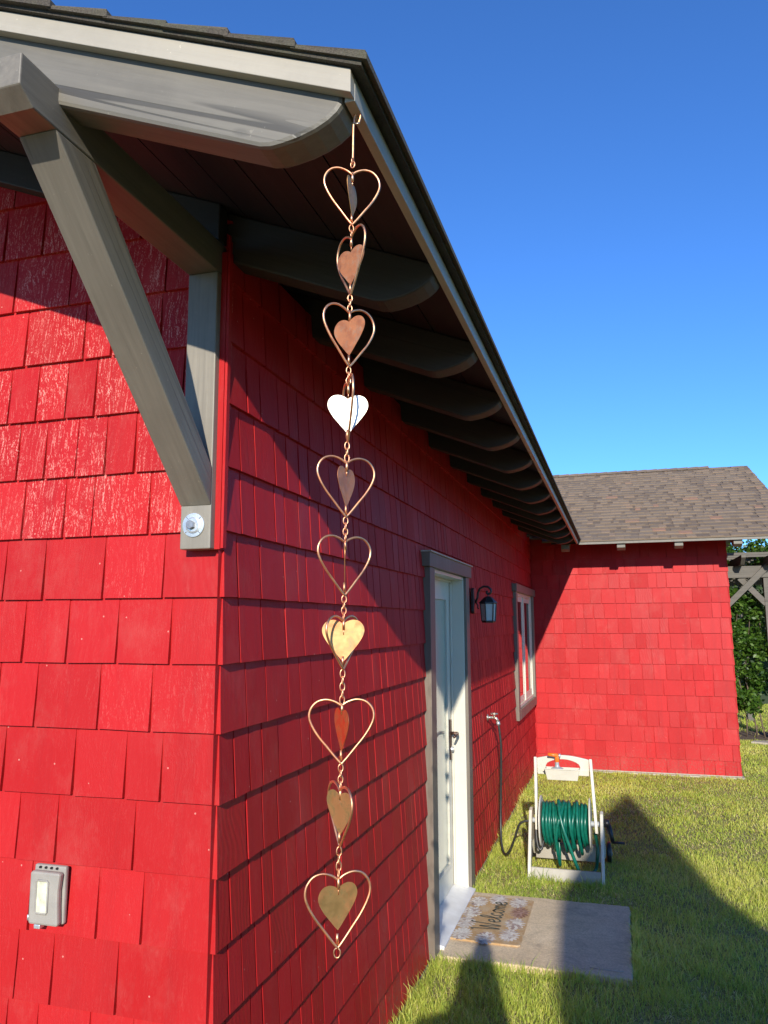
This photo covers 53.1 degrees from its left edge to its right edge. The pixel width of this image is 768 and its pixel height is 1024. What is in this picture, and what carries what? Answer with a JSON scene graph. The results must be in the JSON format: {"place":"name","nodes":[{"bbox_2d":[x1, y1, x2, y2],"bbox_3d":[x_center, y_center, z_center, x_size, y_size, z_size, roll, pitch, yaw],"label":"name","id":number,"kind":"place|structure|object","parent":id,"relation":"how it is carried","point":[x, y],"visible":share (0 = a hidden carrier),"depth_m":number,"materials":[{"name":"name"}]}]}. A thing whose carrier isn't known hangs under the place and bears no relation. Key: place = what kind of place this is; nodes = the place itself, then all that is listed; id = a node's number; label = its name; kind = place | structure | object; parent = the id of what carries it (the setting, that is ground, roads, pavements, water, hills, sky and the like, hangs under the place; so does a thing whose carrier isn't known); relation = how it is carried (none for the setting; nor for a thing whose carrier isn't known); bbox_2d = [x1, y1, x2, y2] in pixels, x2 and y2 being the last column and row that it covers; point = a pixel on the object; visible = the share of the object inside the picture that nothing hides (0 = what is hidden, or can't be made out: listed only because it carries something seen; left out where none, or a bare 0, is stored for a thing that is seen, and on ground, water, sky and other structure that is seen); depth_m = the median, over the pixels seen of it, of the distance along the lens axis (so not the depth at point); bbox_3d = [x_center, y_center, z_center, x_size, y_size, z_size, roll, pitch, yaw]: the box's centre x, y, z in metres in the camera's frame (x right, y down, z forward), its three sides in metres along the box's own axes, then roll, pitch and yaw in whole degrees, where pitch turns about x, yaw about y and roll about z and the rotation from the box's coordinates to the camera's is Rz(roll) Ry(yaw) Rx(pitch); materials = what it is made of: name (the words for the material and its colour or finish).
{"place":"outdoors","nodes":[
{"label":"outdoors","id":0,"kind":"place"},
{"bbox_2d":[51,0,767,551],"label":"sky","id":1,"kind":"structure","parent":0,"point":[594,173],"materials":[{"name":"blue"}]},
{"bbox_2d":[387,703,767,1023],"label":"ground","id":2,"kind":"structure","parent":0,"point":[648,1007],"depth_m":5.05,"materials":[{"name":"green plant"}]},
{"bbox_2d":[0,0,767,1023],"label":"shingled house","id":3,"kind":"structure","parent":2,"relation":"on","point":[176,228],"depth_m":2.28,"materials":[{"name":"red paint"}]},
{"bbox_2d":[27,863,68,928],"bbox_3d":[-0.911,1.041,2.080,0.105,0.159,0.039,-3,-9,17],"label":"outlet cover","id":4,"kind":"object","parent":3,"relation":"attached to","point":[48,894],"visible":1,"depth_m":2.07,"materials":[{"name":"grey plastic"}]},
{"bbox_2d":[304,114,380,958],"bbox_3d":[-0.065,-0.017,1.294,0.112,1.433,0.107,-3,-9,17],"label":"rain chain","id":5,"kind":"object","parent":3,"relation":"hanging from","point":[343,638],"visible":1,"depth_m":1.27,"materials":[{"name":"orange metal"}]},
{"bbox_2d":[435,579,458,906],"bbox_3d":[0.337,1.381,4.711,0.108,1.960,0.890,-3,-9,17],"label":"door","id":6,"kind":"structure","parent":3,"relation":"in","point":[445,748],"depth_m":4.92,"materials":[{"name":"white paint"}]},
{"bbox_2d":[471,585,496,622],"bbox_3d":[0.728,0.667,5.571,0.181,0.269,0.129,-3,-9,17],"label":"wall lantern","id":7,"kind":"object","parent":3,"relation":"attached to","point":[488,606],"depth_m":5.54,"materials":[{"name":"brown metal"}]},
{"bbox_2d":[487,713,499,724],"bbox_3d":[0.853,1.610,5.978,0.102,0.093,0.062,-3,-9,17],"label":"garden faucet","id":8,"kind":"object","parent":3,"relation":"attached to","point":[495,718],"visible":1,"depth_m":5.97,"materials":[{"name":"silver metal"}]},
{"bbox_2d":[498,725,528,855],"bbox_3d":[0.938,2.086,5.743,0.086,0.924,0.424,3,-9,-20],"label":"leader hose","id":9,"kind":"object","parent":8,"relation":"hanging from","point":[517,828],"visible":1,"depth_m":5.90,"materials":[{"name":"rubber"}]},
{"bbox_2d":[517,593,533,706],"bbox_3d":[1.549,1.531,8.647,0.072,1.200,1.518,-3,-9,17],"label":"window","id":10,"kind":"structure","parent":3,"relation":"in","point":[524,601],"depth_m":8.74,"materials":[{"name":"white paint"}]},
{"bbox_2d":[434,892,633,985],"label":"concrete slab","id":11,"kind":"structure","parent":2,"relation":"on","point":[582,936],"depth_m":4.15,"materials":[{"name":"grey concrete"}]},
{"bbox_2d":[450,895,533,947],"bbox_3d":[0.638,2.377,4.495,0.402,0.013,0.783,-3,-9,17],"label":"doormat","id":12,"kind":"object","parent":11,"relation":"on","point":[500,920],"visible":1,"depth_m":4.44,"materials":[{"name":"beige fabric"}]},
{"bbox_2d":[590,967,623,971],"bbox_3d":[1.109,2.277,3.825,0.166,0.012,0.032,-3,-9,17],"label":"dry stem","id":13,"kind":"object","parent":11,"relation":"on","point":[607,969],"visible":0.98,"depth_m":3.81,"materials":[{"name":"plant"}]},
{"bbox_2d":[528,755,624,885],"bbox_3d":[1.367,2.161,5.532,0.681,0.794,0.629,-3,-9,17],"label":"hose reel cart","id":14,"kind":"object","parent":2,"relation":"on","point":[540,848],"visible":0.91,"depth_m":5.47,"materials":[{"name":"beige plastic"}]},
{"bbox_2d":[548,753,562,768],"bbox_3d":[1.240,1.796,5.548,0.108,0.113,0.090,-3,-9,17],"label":"spray nozzle","id":15,"kind":"object","parent":14,"relation":"on","point":[557,756],"visible":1,"depth_m":5.53,"materials":[{"name":"orange plastic"}]},
{"bbox_2d":[541,799,598,871],"bbox_3d":[1.317,2.288,5.434,0.390,0.496,0.325,-3,-9,17],"label":"garden hose","id":16,"kind":"object","parent":14,"relation":"on","point":[566,822],"visible":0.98,"depth_m":5.36,"materials":[{"name":"green plastic"}]},
{"bbox_2d":[727,552,767,720],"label":"pergola","id":17,"kind":"object","parent":2,"relation":"on","point":[743,576],"visible":0.34,"depth_m":11.75,"materials":[{"name":"grey wood"}]},
{"bbox_2d":[726,539,767,565],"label":"climbing vine","id":18,"kind":"object","parent":17,"relation":"on","point":[749,547],"visible":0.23,"depth_m":12.09,"materials":[{"name":"green plant"}]},
{"bbox_2d":[729,552,767,703],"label":"hedge","id":19,"kind":"object","parent":2,"relation":"on","point":[758,587],"visible":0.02,"depth_m":16.56,"materials":[{"name":"green plant"}]},
{"bbox_2d":[739,731,767,740],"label":"soil bed","id":20,"kind":"object","parent":2,"relation":"on","point":[742,735],"depth_m":11.79,"materials":[{"name":"brown soil"}]},
{"bbox_2d":[729,584,767,737],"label":"climbing vine","id":21,"kind":"object","parent":20,"relation":"on","point":[749,644],"visible":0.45,"depth_m":11.80,"materials":[{"name":"green plant"}]},
{"bbox_2d":[751,740,767,744],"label":"garden stone","id":22,"kind":"object","parent":2,"relation":"on","point":[761,742],"visible":0.81,"depth_m":11.11,"materials":[{"name":"stone"}]}
]}

